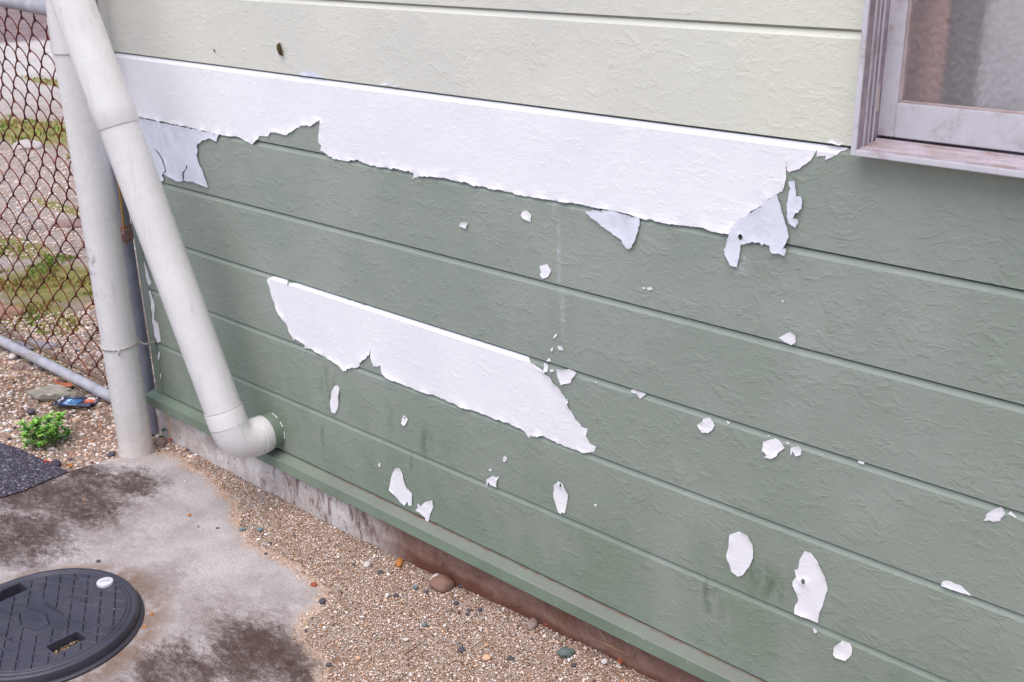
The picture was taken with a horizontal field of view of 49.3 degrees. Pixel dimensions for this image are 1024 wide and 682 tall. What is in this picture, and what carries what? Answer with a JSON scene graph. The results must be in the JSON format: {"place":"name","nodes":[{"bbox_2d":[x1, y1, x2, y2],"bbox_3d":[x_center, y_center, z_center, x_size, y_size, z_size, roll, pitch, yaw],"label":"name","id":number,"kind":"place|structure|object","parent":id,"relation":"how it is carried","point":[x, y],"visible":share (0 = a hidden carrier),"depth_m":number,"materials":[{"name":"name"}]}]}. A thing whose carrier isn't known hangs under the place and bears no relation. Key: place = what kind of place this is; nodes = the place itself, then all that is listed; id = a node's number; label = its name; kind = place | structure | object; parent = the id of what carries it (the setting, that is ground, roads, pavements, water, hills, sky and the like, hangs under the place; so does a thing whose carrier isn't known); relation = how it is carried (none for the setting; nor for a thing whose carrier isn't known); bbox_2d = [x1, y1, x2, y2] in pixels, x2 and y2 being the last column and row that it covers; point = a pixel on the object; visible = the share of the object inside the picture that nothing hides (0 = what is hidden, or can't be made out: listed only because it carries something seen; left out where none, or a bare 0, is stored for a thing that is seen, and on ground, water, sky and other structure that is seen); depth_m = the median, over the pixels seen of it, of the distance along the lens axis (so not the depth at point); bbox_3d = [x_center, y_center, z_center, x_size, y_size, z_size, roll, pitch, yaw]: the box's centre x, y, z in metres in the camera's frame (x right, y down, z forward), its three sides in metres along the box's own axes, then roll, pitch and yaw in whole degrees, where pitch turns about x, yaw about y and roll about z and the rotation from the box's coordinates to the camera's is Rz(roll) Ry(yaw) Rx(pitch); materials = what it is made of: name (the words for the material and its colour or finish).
{"place":"outdoors","nodes":[
{"label":"outdoors","id":0,"kind":"place"},
{"bbox_2d":[0,441,67,496],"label":"asphalt","id":1,"kind":"structure","parent":0,"point":[21,470],"depth_m":2.94,"materials":[{"name":"grey asphalt"}]},
{"bbox_2d":[0,0,657,681],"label":"ground","id":2,"kind":"structure","parent":0,"point":[348,572],"depth_m":2.67,"materials":[{"name":"beige gravel"}]},
{"bbox_2d":[0,303,24,319],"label":"rock","id":3,"kind":"object","parent":2,"relation":"on","point":[11,311],"visible":0.66,"depth_m":4.08,"materials":[{"name":"stone"}]},
{"bbox_2d":[8,353,16,359],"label":"stone","id":4,"kind":"object","parent":2,"relation":"on","point":[11,356],"visible":1,"depth_m":3.69,"materials":[{"name":"white stone"}]},
{"bbox_2d":[12,362,30,370],"bbox_3d":[-1.593,0.081,3.626,0.056,0.022,0.050,-13,24,-28],"label":"rock","id":5,"kind":"object","parent":2,"relation":"on","point":[20,365],"visible":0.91,"depth_m":3.61,"materials":[{"name":"stone"}]},
{"bbox_2d":[12,139,42,149],"bbox_3d":[-3.061,-1.239,7.053,0.207,0.069,0.132,2,22,8],"label":"rock","id":6,"kind":"object","parent":2,"relation":"on","point":[26,144],"visible":0.67,"depth_m":7.01,"materials":[{"name":"stone"}]},
{"bbox_2d":[26,408,35,413],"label":"stone","id":7,"kind":"object","parent":2,"relation":"on","point":[30,411],"visible":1,"depth_m":3.29,"materials":[{"name":"grey stone"}]},
{"bbox_2d":[16,340,57,348],"bbox_3d":[-1.640,0.009,3.815,0.184,0.018,0.073,2,22,8],"label":"rock","id":8,"kind":"object","parent":2,"relation":"on","point":[47,345],"visible":0.54,"depth_m":3.80,"materials":[{"name":"stone"}]},
{"bbox_2d":[15,411,71,449],"bbox_3d":[-1.292,0.245,3.076,0.143,0.093,0.124,-4,21,-6],"label":"weed","id":9,"kind":"object","parent":2,"relation":"on","point":[49,431],"visible":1,"depth_m":3.06,"materials":[{"name":"green plant"}]},
{"bbox_2d":[0,369,88,394],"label":"dry straw","id":10,"kind":"object","parent":2,"relation":"on","point":[40,374],"visible":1,"depth_m":3.51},
{"bbox_2d":[26,384,78,400],"bbox_3d":[-1.402,0.158,3.410,0.161,0.035,0.091,3,22,10],"label":"concrete chunk","id":11,"kind":"object","parent":2,"relation":"on","point":[51,392],"visible":0.92,"depth_m":3.39,"materials":[{"name":"grey concrete"}]},
{"bbox_2d":[50,459,60,466],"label":"stone","id":12,"kind":"object","parent":2,"relation":"on","point":[56,462],"visible":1,"depth_m":2.97,"materials":[{"name":"grey stone"}]},
{"bbox_2d":[0,357,113,439],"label":"plant litter","id":13,"kind":"object","parent":2,"relation":"on","point":[4,381],"visible":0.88,"depth_m":3.32,"materials":[{"name":"brown plant"}]},
{"bbox_2d":[53,380,73,386],"bbox_3d":[-1.376,0.129,3.454,0.086,0.019,0.024,1,26,-10],"label":"dead leaf","id":14,"kind":"object","parent":2,"relation":"on","point":[64,384],"visible":0.69,"depth_m":3.45,"materials":[{"name":"orange plant"}]},
{"bbox_2d":[52,218,81,227],"bbox_3d":[-2.092,-0.555,5.266,0.165,0.043,0.086,2,22,8],"label":"rock","id":15,"kind":"object","parent":2,"relation":"on","point":[66,223],"visible":0.7,"depth_m":5.24,"materials":[{"name":"stone"}]},
{"bbox_2d":[0,75,141,335],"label":"moss","id":16,"kind":"object","parent":2,"relation":"on","point":[49,259],"visible":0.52,"depth_m":4.50,"materials":[{"name":"green plant"}]},
{"bbox_2d":[50,395,99,406],"bbox_3d":[-1.305,0.182,3.336,0.124,0.014,0.069,1,21,7],"label":"crumpled packet","id":17,"kind":"object","parent":2,"relation":"on","point":[71,400],"visible":1,"depth_m":3.34,"materials":[{"name":"plastic"}]},
{"bbox_2d":[0,0,158,434],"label":"wire fence","id":18,"kind":"object","parent":2,"relation":"on","point":[33,7],"visible":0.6,"depth_m":3.20,"materials":[{"name":"metal"}]},
{"bbox_2d":[116,179,126,245],"bbox_3d":[-1.026,-0.716,2.762,0.012,1.100,0.032,-20,28,-39],"label":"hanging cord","id":19,"kind":"object","parent":18,"relation":"hanging from","point":[121,209],"visible":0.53,"depth_m":2.90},
{"bbox_2d":[84,302,94,308],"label":"rock","id":20,"kind":"object","parent":2,"relation":"on","point":[90,307],"visible":0.26,"depth_m":4.16,"materials":[{"name":"stone"}]},
{"bbox_2d":[107,451,115,456],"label":"stone","id":21,"kind":"object","parent":2,"relation":"on","point":[111,453],"visible":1,"depth_m":3.02,"materials":[{"name":"grey stone"}]},
{"bbox_2d":[155,437,166,445],"bbox_3d":[-0.972,0.278,3.089,0.034,0.025,0.038,17,28,39],"label":"stone","id":22,"kind":"object","parent":2,"relation":"on","point":[159,441],"visible":1,"depth_m":3.08,"materials":[{"name":"brown stone"}]},
{"bbox_2d":[0,450,331,681],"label":"concrete apron","id":23,"kind":"object","parent":2,"relation":"on","point":[216,605],"visible":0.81,"depth_m":2.51,"materials":[{"name":"grey concrete"}]},
{"bbox_2d":[0,568,144,681],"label":"drain cover","id":24,"kind":"object","parent":23,"relation":"on","point":[63,625],"visible":1,"depth_m":2.27,"materials":[{"name":"black plastic"}]},
{"bbox_2d":[44,0,156,458],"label":"soil pipe","id":25,"kind":"object","parent":23,"relation":"on","point":[95,192],"visible":0.73,"depth_m":2.81,"materials":[{"name":"grey plastic"}]},
{"bbox_2d":[319,598,325,603],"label":"stone","id":26,"kind":"object","parent":23,"relation":"on","point":[322,600],"visible":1,"depth_m":2.36,"materials":[{"name":"grey stone"}]},
{"bbox_2d":[363,560,370,567],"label":"stone","id":27,"kind":"object","parent":2,"relation":"on","point":[367,564],"visible":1,"depth_m":2.48,"materials":[{"name":"white stone"}]},
{"bbox_2d":[396,558,403,566],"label":"stone","id":28,"kind":"object","parent":2,"relation":"on","point":[399,562],"visible":1,"depth_m":2.48,"materials":[{"name":"orange stone"}]},
{"bbox_2d":[429,574,454,592],"bbox_3d":[-0.150,0.521,2.388,0.054,0.038,0.048,9,23,24],"label":"stone","id":29,"kind":"object","parent":2,"relation":"on","point":[441,583],"visible":1,"depth_m":2.37,"materials":[{"name":"brown stone"}]},
{"bbox_2d":[458,646,465,651],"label":"stone","id":30,"kind":"object","parent":2,"relation":"on","point":[461,649],"visible":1,"depth_m":2.17,"materials":[{"name":"grey stone"}]},
{"bbox_2d":[481,654,490,661],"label":"stone","id":31,"kind":"object","parent":2,"relation":"on","point":[486,657],"visible":1,"depth_m":2.15,"materials":[{"name":"beige stone"}]},
{"bbox_2d":[526,617,537,630],"bbox_3d":[0.040,0.567,2.236,0.024,0.019,0.033,17,28,39],"label":"stone","id":32,"kind":"object","parent":2,"relation":"on","point":[531,623],"visible":1,"depth_m":2.23,"materials":[{"name":"stone"}]},
{"bbox_2d":[98,0,1023,681],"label":"house","id":33,"kind":"structure","parent":2,"relation":"on","point":[668,340],"depth_m":1.85,"materials":[{"name":"green paint"}]},
{"bbox_2d":[50,0,284,457],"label":"waste pipe","id":34,"kind":"object","parent":33,"relation":"attached to","point":[234,430],"visible":1,"depth_m":2.50,"materials":[{"name":"grey plastic"}]},
{"bbox_2d":[276,42,282,55],"bbox_3d":[-0.472,-0.593,2.269,0.017,0.027,0.010,17,28,39],"label":"bagworm cocoon","id":35,"kind":"object","parent":33,"relation":"attached to","point":[279,48],"visible":1,"depth_m":2.27},
{"bbox_2d":[850,0,1023,178],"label":"window","id":36,"kind":"structure","parent":33,"relation":"in","point":[940,83],"depth_m":1.43,"materials":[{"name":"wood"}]},
{"bbox_2d":[558,646,574,657],"bbox_3d":[0.103,0.598,2.144,0.028,0.018,0.031,17,28,39],"label":"stone","id":37,"kind":"object","parent":2,"relation":"on","point":[565,651],"visible":1,"depth_m":2.14,"materials":[{"name":"stone"}]},
{"bbox_2d":[601,658,607,663],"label":"pebble","id":38,"kind":"object","parent":2,"relation":"on","point":[604,660],"visible":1,"depth_m":2.11,"materials":[{"name":"stone"}]}
]}

